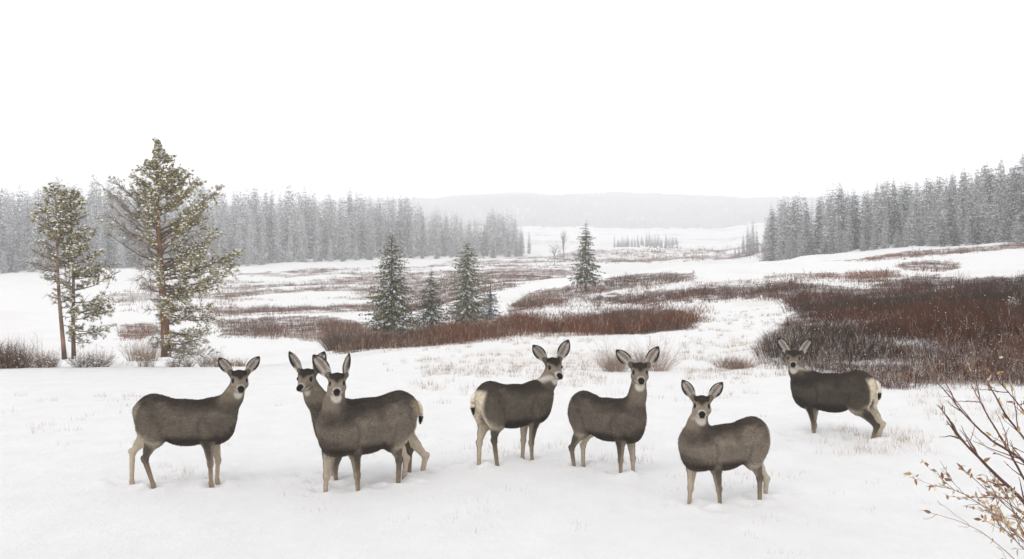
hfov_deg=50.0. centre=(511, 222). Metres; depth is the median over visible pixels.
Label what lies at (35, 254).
spruce tree
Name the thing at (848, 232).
spruce tree
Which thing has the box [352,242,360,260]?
spruce tree
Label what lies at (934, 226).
spruce tree
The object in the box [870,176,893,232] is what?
spruce tree
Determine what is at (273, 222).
spruce tree
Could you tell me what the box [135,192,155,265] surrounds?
spruce tree
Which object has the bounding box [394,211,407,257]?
spruce tree
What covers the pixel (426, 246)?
spruce tree
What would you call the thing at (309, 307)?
willow scrub
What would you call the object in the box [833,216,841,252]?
spruce tree
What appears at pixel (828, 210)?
spruce tree
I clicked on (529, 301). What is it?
willow scrub
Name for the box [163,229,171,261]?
spruce tree
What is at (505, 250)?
spruce tree
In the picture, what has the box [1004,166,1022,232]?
spruce tree
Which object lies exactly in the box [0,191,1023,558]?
ground
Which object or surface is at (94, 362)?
shrub
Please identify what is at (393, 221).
spruce tree
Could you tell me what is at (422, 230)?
spruce tree
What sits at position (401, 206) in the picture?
spruce tree
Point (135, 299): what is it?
willow scrub
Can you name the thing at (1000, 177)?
spruce tree
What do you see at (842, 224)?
spruce tree
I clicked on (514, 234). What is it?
spruce tree
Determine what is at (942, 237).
spruce tree
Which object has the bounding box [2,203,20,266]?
spruce tree
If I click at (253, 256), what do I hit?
spruce tree
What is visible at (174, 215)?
spruce tree
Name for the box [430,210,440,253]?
spruce tree
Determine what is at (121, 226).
spruce tree
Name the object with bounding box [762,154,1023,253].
spruce forest
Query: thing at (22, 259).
spruce tree
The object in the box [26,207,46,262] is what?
spruce tree
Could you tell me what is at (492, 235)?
spruce tree
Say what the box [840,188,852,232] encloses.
spruce tree
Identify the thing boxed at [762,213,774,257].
spruce tree
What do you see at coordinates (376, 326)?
spruce tree
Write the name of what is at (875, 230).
spruce tree
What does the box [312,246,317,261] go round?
spruce tree
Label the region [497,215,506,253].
spruce tree
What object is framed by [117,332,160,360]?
shrub
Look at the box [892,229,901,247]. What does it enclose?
spruce tree
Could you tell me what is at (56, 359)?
shrub
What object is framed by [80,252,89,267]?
spruce tree
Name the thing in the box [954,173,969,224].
spruce tree
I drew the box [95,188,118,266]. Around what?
spruce tree
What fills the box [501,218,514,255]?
spruce tree
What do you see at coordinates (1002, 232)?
spruce tree
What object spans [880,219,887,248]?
spruce tree
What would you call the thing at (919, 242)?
spruce tree
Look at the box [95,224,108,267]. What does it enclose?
spruce tree
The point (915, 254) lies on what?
willow scrub
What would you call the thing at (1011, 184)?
spruce tree
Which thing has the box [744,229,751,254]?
spruce tree
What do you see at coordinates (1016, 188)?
spruce tree
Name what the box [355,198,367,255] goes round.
spruce tree
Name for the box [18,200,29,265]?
spruce tree
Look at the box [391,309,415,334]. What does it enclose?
spruce tree
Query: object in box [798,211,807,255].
spruce tree
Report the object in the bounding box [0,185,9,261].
spruce tree
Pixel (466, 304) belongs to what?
spruce tree
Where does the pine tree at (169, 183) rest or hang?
on the ground at (78, 495)
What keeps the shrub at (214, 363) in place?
on the ground at (78, 495)
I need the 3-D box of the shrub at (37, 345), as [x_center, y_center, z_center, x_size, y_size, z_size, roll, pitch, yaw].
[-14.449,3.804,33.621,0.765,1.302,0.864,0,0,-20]
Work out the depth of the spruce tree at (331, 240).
291.01 m
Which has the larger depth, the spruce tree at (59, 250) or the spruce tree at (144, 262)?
the spruce tree at (144, 262)
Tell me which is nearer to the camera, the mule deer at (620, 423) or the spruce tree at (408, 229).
the mule deer at (620, 423)
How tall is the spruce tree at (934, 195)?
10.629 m
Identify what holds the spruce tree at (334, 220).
on the ground at (78, 495)
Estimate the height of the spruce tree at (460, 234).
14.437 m
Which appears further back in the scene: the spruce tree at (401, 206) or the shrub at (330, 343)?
the spruce tree at (401, 206)
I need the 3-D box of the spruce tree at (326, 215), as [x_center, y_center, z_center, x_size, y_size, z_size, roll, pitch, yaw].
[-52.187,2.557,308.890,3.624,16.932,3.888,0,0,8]
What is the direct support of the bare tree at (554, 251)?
on the ground at (78, 495)
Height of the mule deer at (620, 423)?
1.663 m
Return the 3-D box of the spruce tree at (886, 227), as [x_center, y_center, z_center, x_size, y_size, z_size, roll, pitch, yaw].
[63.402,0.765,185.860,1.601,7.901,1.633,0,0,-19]
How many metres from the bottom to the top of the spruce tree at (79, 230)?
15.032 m
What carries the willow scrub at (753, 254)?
on the ground at (78, 495)
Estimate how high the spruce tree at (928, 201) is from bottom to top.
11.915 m
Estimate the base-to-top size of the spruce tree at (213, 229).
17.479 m
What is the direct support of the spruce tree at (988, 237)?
on the ground at (78, 495)
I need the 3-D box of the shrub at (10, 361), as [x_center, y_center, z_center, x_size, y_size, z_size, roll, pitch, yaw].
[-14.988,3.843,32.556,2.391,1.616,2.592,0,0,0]
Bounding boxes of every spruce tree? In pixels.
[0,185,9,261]
[0,199,20,267]
[0,226,4,267]
[0,249,6,273]
[1,226,20,272]
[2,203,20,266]
[13,255,19,272]
[17,220,27,269]
[18,187,33,265]
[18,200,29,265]
[23,210,41,267]
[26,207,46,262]
[26,256,38,271]
[35,183,45,238]
[39,236,48,268]
[45,225,53,267]
[46,197,55,251]
[49,239,66,268]
[74,185,90,257]
[75,210,81,258]
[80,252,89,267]
[83,209,94,265]
[85,199,98,263]
[87,168,104,264]
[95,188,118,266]
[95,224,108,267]
[95,238,102,267]
[98,173,118,247]
[108,225,122,265]
[110,252,118,267]
[114,205,126,264]
[116,206,126,261]
[116,230,128,268]
[123,220,133,266]
[124,202,136,266]
[132,186,141,262]
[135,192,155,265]
[135,251,143,269]
[137,223,146,266]
[153,193,167,257]
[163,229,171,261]
[166,212,176,262]
[171,206,182,245]
[177,202,193,249]
[189,215,203,258]
[194,177,208,256]
[194,226,200,264]
[205,239,210,263]
[206,207,220,266]
[208,219,218,265]
[214,202,227,248]
[216,243,222,266]
[217,217,228,266]
[222,200,233,263]
[227,204,235,249]
[229,191,249,264]
[234,213,244,265]
[240,205,249,251]
[242,209,258,263]
[244,206,259,263]
[244,238,251,265]
[247,184,263,259]
[257,211,270,263]
[257,232,267,264]
[259,190,282,261]
[259,199,272,262]
[268,214,284,262]
[274,246,280,262]
[278,202,286,259]
[278,211,285,258]
[285,247,293,261]
[286,217,295,260]
[288,200,300,260]
[294,214,311,261]
[296,193,309,248]
[298,189,314,257]
[299,245,305,261]
[308,189,321,254]
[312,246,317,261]
[313,215,323,261]
[320,212,328,258]
[321,203,329,251]
[324,212,336,259]
[326,238,333,261]
[328,197,341,258]
[335,198,344,257]
[339,242,346,261]
[340,188,357,258]
[342,219,352,258]
[345,190,355,253]
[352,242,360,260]
[354,207,370,258]
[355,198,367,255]
[358,230,424,334]
[364,206,370,240]
[364,237,373,259]
[366,203,384,257]
[366,216,380,257]
[368,312,383,333]
[375,206,384,253]
[380,210,394,256]
[382,197,400,248]
[386,203,396,235]
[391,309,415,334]
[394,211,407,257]
[395,201,408,255]
[405,206,413,252]
[406,235,413,257]
[407,211,416,257]
[411,269,450,330]
[413,210,423,255]
[419,211,426,248]
[422,220,429,256]
[425,209,435,255]
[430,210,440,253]
[433,249,440,258]
[434,224,442,256]
[439,222,448,256]
[440,214,452,254]
[442,237,496,325]
[449,224,461,255]
[449,242,452,257]
[453,225,459,256]
[457,215,465,252]
[466,222,472,251]
[469,220,479,251]
[474,237,480,256]
[475,279,503,322]
[479,226,490,255]
[484,211,490,251]
[489,228,497,256]
[490,239,495,257]
[494,208,505,254]
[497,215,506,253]
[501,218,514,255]
[503,235,507,256]
[506,227,510,256]
[511,215,518,252]
[513,242,519,256]
[519,236,522,255]
[527,232,531,253]
[567,221,604,291]
[741,237,744,253]
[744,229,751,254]
[748,230,753,251]
[750,223,755,251]
[753,232,759,252]
[758,226,770,261]
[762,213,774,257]
[764,243,770,260]
[766,206,777,259]
[768,250,776,260]
[774,207,785,260]
[775,226,782,260]
[781,206,787,254]
[784,201,800,257]
[784,230,790,259]
[787,224,795,258]
[791,205,798,256]
[794,231,803,256]
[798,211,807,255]
[803,205,810,255]
[803,205,813,238]
[804,230,817,255]
[806,212,816,254]
[812,192,825,253]
[813,203,823,234]
[817,208,831,253]
[819,195,834,248]
[822,240,830,253]
[827,229,837,253]
[829,200,835,236]
[830,185,853,251]
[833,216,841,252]
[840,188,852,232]
[840,228,848,252]
[846,210,854,251]
[849,208,859,249]
[850,191,862,249]
[857,198,870,243]
[859,231,867,250]
[860,184,872,246]
[862,214,870,250]
[869,211,879,248]
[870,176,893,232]
[870,228,877,250]
[874,190,885,245]
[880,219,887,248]
[883,187,891,244]
[883,209,891,247]
[888,180,904,244]
[891,209,904,245]
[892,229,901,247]
[897,201,904,239]
[898,186,909,238]
[900,222,909,246]
[901,202,918,245]
[905,193,915,239]
[911,175,921,239]
[914,232,924,245]
[916,181,930,239]
[921,207,928,244]
[924,176,933,227]
[924,201,939,244]
[924,232,938,245]
[929,186,939,243]
[933,187,950,243]
[936,184,945,219]
[938,217,947,246]
[945,169,957,234]
[945,183,954,243]
[947,223,961,245]
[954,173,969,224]
[955,170,966,239]
[955,199,964,243]
[960,185,975,243]
[961,178,979,241]
[962,210,971,244]
[969,179,991,242]
[970,167,980,220]
[971,205,984,244]
[977,171,989,214]
[979,161,1000,230]
[982,216,994,243]
[987,179,1001,242]
[990,183,1007,235]
[994,149,1007,220]
[996,206,1008,241]
[1003,200,1014,241]
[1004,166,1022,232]
[1006,158,1023,241]
[1007,191,1023,241]
[1008,164,1015,202]
[1010,212,1023,242]
[1012,143,1023,215]
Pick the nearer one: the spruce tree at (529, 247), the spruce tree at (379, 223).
the spruce tree at (379, 223)
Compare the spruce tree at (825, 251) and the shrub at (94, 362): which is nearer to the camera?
the shrub at (94, 362)
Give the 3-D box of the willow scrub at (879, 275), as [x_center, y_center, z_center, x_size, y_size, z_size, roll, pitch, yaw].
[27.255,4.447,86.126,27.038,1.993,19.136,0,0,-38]
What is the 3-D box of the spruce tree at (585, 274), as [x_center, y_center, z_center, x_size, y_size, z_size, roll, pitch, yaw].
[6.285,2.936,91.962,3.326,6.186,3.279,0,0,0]
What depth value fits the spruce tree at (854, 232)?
201.72 m
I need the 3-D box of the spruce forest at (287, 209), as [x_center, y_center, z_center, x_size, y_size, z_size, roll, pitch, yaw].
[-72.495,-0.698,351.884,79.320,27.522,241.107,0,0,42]
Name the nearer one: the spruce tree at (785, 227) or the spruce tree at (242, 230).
the spruce tree at (785, 227)
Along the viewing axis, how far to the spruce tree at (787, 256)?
204.19 m
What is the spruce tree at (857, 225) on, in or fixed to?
on the ground at (78, 495)
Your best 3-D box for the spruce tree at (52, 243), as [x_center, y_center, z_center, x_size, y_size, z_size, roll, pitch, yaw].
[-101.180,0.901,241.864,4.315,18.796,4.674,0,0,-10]
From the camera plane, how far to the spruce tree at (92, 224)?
246.00 m
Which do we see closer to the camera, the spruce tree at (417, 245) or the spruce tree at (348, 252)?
the spruce tree at (348, 252)
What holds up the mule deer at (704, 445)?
on the ground at (78, 495)
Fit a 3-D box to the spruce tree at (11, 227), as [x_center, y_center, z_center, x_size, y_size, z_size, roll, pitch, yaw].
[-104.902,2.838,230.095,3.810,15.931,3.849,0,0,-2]
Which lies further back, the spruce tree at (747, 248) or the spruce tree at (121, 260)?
the spruce tree at (747, 248)
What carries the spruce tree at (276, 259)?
on the ground at (78, 495)
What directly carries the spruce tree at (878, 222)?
on the ground at (78, 495)
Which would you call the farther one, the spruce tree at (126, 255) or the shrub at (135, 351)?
the spruce tree at (126, 255)
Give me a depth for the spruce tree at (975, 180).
183.38 m
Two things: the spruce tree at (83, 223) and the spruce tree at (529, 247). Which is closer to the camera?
the spruce tree at (83, 223)
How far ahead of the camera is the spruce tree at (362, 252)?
299.85 m
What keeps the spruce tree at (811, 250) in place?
on the ground at (78, 495)
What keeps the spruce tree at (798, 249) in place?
on the ground at (78, 495)
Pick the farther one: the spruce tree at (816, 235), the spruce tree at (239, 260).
the spruce tree at (239, 260)
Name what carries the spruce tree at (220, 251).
on the ground at (78, 495)
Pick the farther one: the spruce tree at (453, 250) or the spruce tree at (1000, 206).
the spruce tree at (453, 250)
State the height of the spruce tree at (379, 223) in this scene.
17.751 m
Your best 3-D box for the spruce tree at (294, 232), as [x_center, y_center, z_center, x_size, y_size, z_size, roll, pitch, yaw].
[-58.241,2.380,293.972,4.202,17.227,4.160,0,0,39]
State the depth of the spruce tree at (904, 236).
176.56 m
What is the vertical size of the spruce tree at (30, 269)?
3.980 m
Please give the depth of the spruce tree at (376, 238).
314.31 m
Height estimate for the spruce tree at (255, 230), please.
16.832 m
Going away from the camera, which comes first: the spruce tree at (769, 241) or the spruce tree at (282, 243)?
the spruce tree at (769, 241)
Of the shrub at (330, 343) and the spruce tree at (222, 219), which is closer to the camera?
the shrub at (330, 343)
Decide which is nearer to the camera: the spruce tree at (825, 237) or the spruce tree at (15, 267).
the spruce tree at (825, 237)
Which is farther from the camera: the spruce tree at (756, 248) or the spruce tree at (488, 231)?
the spruce tree at (488, 231)
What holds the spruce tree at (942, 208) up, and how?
on the ground at (78, 495)
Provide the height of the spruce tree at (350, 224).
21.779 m
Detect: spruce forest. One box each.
[0,173,525,262]
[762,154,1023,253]
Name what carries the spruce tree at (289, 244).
on the ground at (78, 495)
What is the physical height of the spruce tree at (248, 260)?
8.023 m
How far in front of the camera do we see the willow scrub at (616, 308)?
74.07 m
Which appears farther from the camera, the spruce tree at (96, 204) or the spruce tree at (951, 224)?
the spruce tree at (96, 204)
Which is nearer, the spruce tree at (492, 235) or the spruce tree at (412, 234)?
the spruce tree at (412, 234)
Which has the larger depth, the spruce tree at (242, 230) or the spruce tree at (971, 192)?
the spruce tree at (242, 230)
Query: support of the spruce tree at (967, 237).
on the ground at (78, 495)
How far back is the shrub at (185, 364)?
33.50 m
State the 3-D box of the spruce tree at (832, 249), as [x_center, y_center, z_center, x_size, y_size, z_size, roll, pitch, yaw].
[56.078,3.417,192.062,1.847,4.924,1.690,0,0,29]
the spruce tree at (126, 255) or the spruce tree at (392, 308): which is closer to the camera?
the spruce tree at (392, 308)
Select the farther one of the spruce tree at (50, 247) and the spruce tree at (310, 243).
the spruce tree at (310, 243)
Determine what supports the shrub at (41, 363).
on the ground at (78, 495)
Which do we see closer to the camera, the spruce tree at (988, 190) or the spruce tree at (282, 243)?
the spruce tree at (988, 190)
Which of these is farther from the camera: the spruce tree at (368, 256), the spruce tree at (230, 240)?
the spruce tree at (368, 256)
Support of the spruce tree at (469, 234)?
on the ground at (78, 495)
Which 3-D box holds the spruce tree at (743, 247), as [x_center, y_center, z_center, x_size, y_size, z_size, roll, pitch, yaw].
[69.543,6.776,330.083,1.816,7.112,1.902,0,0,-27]
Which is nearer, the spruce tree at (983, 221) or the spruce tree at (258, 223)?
the spruce tree at (983, 221)
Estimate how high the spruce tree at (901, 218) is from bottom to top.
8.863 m
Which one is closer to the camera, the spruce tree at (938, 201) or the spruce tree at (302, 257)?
the spruce tree at (938, 201)
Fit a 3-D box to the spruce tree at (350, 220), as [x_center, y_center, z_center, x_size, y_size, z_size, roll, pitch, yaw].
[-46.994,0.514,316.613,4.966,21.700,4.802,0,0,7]
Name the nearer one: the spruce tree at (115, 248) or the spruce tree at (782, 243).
the spruce tree at (782, 243)
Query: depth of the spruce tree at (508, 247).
347.17 m
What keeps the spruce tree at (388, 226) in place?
on the ground at (78, 495)
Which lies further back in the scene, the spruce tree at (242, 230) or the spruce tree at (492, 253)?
the spruce tree at (492, 253)
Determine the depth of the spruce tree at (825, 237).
198.56 m
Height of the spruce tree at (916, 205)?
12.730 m
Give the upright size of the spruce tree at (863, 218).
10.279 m
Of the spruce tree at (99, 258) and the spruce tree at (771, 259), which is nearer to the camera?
the spruce tree at (771, 259)
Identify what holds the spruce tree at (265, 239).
on the ground at (78, 495)
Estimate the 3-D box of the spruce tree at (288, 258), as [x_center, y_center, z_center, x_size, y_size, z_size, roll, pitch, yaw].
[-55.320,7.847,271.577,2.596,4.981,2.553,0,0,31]
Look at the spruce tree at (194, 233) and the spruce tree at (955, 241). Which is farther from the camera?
the spruce tree at (194, 233)
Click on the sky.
(374, 98)
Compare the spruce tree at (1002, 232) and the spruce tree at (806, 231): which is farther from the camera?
the spruce tree at (806, 231)
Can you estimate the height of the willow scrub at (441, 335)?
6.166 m
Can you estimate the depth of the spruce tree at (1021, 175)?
186.57 m
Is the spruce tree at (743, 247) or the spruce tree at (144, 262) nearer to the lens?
the spruce tree at (144, 262)
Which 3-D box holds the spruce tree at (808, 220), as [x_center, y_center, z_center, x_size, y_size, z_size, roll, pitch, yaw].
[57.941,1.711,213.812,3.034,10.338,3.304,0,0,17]
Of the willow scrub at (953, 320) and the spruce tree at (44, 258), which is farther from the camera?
the spruce tree at (44, 258)
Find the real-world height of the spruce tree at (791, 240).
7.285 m
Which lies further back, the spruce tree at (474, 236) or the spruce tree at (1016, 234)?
the spruce tree at (474, 236)
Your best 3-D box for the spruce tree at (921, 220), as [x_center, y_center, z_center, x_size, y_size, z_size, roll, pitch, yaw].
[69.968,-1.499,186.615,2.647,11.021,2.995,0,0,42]
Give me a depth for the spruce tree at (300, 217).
305.34 m
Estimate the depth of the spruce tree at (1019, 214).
165.76 m
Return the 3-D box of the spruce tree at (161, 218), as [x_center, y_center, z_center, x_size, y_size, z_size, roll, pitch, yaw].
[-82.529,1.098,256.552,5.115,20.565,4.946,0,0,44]
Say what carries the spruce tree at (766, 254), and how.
on the ground at (78, 495)
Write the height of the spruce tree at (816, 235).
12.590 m
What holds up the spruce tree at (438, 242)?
on the ground at (78, 495)
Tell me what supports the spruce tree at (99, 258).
on the ground at (78, 495)
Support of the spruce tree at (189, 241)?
on the ground at (78, 495)
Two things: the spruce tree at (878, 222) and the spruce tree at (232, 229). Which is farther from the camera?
the spruce tree at (232, 229)
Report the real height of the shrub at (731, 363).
0.636 m
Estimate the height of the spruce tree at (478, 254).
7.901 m
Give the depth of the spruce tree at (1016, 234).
159.73 m
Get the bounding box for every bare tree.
[549,243,562,264]
[560,232,566,261]
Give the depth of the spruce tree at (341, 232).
302.75 m
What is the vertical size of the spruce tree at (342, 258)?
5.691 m
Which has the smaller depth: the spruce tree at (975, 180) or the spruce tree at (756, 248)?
the spruce tree at (975, 180)
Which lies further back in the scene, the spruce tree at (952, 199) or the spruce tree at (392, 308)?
the spruce tree at (952, 199)
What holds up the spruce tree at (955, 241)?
on the ground at (78, 495)
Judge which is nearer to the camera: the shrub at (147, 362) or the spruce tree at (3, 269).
the shrub at (147, 362)
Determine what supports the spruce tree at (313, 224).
on the ground at (78, 495)
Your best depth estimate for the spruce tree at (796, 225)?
218.32 m
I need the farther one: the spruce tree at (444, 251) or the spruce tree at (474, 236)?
the spruce tree at (474, 236)
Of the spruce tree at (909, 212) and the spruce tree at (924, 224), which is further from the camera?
the spruce tree at (909, 212)
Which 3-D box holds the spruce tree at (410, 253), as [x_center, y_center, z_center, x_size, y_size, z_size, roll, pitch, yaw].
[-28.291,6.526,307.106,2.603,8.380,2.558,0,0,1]
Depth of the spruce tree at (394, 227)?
317.89 m
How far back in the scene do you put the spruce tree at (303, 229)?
284.93 m
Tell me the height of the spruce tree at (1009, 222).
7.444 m
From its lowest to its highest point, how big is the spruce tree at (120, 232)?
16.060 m
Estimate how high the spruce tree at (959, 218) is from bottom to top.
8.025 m
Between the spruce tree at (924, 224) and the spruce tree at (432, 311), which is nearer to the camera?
the spruce tree at (432, 311)
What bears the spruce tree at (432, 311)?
on the ground at (78, 495)
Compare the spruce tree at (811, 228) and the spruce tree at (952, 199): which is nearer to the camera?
the spruce tree at (952, 199)
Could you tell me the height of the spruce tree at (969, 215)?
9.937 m
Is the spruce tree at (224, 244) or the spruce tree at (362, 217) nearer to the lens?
the spruce tree at (224, 244)
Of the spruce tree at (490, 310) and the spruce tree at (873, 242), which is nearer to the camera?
the spruce tree at (490, 310)
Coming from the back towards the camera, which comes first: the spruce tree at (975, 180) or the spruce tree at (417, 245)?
the spruce tree at (417, 245)
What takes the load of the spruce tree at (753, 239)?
on the ground at (78, 495)
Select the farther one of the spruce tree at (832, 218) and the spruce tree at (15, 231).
the spruce tree at (15, 231)
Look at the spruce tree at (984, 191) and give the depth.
182.29 m
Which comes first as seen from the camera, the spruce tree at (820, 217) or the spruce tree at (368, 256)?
the spruce tree at (820, 217)
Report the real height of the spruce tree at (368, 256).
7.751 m
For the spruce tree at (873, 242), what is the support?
on the ground at (78, 495)
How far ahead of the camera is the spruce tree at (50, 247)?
231.80 m
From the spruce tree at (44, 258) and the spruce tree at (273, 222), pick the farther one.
the spruce tree at (273, 222)
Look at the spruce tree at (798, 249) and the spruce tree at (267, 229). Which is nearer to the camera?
the spruce tree at (798, 249)
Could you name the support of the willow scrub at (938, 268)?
on the ground at (78, 495)
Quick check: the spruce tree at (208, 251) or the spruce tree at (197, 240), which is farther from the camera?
the spruce tree at (197, 240)
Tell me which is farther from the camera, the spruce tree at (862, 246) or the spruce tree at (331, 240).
the spruce tree at (331, 240)
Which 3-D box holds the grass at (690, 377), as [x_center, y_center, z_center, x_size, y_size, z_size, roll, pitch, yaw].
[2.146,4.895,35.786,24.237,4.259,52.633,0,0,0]
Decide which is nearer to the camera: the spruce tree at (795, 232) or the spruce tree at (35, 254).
the spruce tree at (795, 232)
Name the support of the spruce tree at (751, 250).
on the ground at (78, 495)
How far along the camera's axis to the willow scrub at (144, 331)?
86.98 m
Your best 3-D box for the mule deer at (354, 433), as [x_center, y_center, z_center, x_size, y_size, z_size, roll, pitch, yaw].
[-1.583,2.297,12.161,1.268,1.731,0.465,0,0,-37]
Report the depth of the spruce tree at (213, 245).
263.65 m
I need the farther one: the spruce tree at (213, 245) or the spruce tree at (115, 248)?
the spruce tree at (213, 245)
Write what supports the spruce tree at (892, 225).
on the ground at (78, 495)
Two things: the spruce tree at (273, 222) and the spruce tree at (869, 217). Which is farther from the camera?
the spruce tree at (273, 222)
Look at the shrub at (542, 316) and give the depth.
59.95 m
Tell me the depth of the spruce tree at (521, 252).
352.99 m
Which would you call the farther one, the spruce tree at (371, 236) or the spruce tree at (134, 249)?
the spruce tree at (371, 236)
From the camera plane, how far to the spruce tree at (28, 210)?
249.65 m
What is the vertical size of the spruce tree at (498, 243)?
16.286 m
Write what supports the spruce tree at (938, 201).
on the ground at (78, 495)
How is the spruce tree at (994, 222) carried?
on the ground at (78, 495)
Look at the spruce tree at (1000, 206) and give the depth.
172.16 m
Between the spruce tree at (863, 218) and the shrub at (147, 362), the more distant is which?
the spruce tree at (863, 218)
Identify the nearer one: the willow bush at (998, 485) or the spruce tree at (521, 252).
the willow bush at (998, 485)
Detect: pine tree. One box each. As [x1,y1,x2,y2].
[25,182,74,359]
[52,188,120,358]
[90,137,243,365]
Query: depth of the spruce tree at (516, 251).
345.23 m
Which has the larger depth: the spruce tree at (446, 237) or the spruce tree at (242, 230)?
the spruce tree at (446, 237)
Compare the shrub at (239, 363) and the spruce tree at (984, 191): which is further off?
the spruce tree at (984, 191)
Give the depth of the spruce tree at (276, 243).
279.40 m
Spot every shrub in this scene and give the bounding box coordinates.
[0,334,44,368]
[24,346,60,367]
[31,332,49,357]
[31,348,61,366]
[63,345,118,367]
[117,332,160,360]
[135,352,158,366]
[164,355,199,366]
[195,350,223,366]
[227,357,247,366]
[314,320,359,350]
[531,311,553,320]
[584,332,683,372]
[707,354,760,368]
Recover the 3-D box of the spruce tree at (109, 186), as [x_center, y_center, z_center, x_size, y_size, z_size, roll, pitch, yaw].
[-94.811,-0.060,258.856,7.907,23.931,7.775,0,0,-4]
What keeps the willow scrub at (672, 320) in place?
on the ground at (78, 495)
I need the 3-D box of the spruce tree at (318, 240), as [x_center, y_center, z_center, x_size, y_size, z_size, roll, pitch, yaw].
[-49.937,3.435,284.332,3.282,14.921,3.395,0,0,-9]
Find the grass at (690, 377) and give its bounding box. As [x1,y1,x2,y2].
[12,306,1022,552]
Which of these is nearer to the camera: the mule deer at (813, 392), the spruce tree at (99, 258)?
the mule deer at (813, 392)
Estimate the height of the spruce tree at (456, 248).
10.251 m
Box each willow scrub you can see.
[109,276,240,315]
[114,322,159,340]
[208,258,575,323]
[216,312,521,354]
[490,303,706,337]
[502,274,718,327]
[505,270,694,314]
[552,243,763,263]
[589,270,1023,390]
[684,267,904,287]
[846,241,1023,261]
[892,257,959,271]
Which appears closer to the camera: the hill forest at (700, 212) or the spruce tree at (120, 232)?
the spruce tree at (120, 232)
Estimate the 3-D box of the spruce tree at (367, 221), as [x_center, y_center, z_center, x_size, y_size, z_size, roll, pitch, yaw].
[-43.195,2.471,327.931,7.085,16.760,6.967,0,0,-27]
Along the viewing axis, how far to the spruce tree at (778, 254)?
214.01 m
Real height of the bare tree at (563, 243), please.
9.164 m
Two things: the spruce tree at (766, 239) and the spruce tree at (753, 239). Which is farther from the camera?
the spruce tree at (753, 239)
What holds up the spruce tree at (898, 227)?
on the ground at (78, 495)
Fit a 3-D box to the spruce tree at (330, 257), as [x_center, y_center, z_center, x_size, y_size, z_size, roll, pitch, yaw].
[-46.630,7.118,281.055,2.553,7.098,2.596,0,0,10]
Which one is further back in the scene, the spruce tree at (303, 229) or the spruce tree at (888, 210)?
the spruce tree at (303, 229)
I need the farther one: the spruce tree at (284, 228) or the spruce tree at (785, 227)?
the spruce tree at (284, 228)
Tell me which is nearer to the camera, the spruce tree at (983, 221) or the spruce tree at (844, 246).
the spruce tree at (983, 221)
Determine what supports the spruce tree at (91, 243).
on the ground at (78, 495)
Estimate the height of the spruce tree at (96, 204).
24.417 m
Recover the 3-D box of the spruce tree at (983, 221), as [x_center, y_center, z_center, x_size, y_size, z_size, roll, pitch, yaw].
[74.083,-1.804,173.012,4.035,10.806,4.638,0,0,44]
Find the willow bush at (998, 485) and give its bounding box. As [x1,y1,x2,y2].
[904,333,1023,558]
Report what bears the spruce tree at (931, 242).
on the ground at (78, 495)
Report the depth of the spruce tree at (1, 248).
234.97 m
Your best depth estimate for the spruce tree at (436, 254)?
315.01 m
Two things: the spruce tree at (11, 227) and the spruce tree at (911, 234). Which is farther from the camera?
the spruce tree at (11, 227)
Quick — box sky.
[0,0,1023,205]
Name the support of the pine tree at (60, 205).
on the ground at (78, 495)
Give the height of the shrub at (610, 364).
1.308 m
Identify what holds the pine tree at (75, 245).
on the ground at (78, 495)
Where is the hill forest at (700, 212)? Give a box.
[6,188,997,228]
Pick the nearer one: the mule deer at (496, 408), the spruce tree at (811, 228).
the mule deer at (496, 408)
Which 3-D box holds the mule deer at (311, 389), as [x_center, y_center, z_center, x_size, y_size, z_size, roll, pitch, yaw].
[-1.740,2.346,12.706,1.650,1.726,0.483,0,0,-14]
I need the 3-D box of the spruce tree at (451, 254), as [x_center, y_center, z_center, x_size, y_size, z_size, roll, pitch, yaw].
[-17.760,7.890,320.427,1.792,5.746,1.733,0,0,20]
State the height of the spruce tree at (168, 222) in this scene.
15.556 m
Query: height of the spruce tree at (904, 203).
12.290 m
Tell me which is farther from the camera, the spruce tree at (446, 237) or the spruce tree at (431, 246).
the spruce tree at (446, 237)
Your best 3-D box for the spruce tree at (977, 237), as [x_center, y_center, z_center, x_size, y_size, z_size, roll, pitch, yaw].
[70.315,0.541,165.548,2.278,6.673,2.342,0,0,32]
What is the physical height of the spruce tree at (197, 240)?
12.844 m
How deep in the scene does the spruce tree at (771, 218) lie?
230.94 m
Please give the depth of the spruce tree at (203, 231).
279.27 m
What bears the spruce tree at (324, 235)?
on the ground at (78, 495)
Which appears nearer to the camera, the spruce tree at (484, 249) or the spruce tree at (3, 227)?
the spruce tree at (3, 227)
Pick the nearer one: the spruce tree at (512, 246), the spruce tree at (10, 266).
the spruce tree at (10, 266)
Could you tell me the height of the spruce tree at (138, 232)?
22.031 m
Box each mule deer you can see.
[128,356,259,488]
[288,351,429,480]
[312,353,415,491]
[470,339,569,465]
[567,346,659,472]
[678,380,770,503]
[777,337,885,438]
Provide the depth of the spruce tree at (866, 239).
190.64 m
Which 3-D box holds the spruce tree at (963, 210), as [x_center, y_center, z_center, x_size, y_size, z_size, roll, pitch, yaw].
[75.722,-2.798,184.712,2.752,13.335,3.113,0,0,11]
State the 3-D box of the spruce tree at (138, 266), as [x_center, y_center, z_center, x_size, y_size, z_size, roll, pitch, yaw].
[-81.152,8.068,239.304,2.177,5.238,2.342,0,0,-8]
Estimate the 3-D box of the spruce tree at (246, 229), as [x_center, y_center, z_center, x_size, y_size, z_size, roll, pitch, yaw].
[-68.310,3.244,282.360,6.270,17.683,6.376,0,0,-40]
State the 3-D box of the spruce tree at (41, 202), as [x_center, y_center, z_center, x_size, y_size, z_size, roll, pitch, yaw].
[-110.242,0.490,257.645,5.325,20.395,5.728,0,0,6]
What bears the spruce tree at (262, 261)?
on the ground at (78, 495)
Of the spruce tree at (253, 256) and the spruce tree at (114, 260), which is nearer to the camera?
the spruce tree at (114, 260)
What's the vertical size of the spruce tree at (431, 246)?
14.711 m
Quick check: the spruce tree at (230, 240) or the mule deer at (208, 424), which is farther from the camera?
the spruce tree at (230, 240)

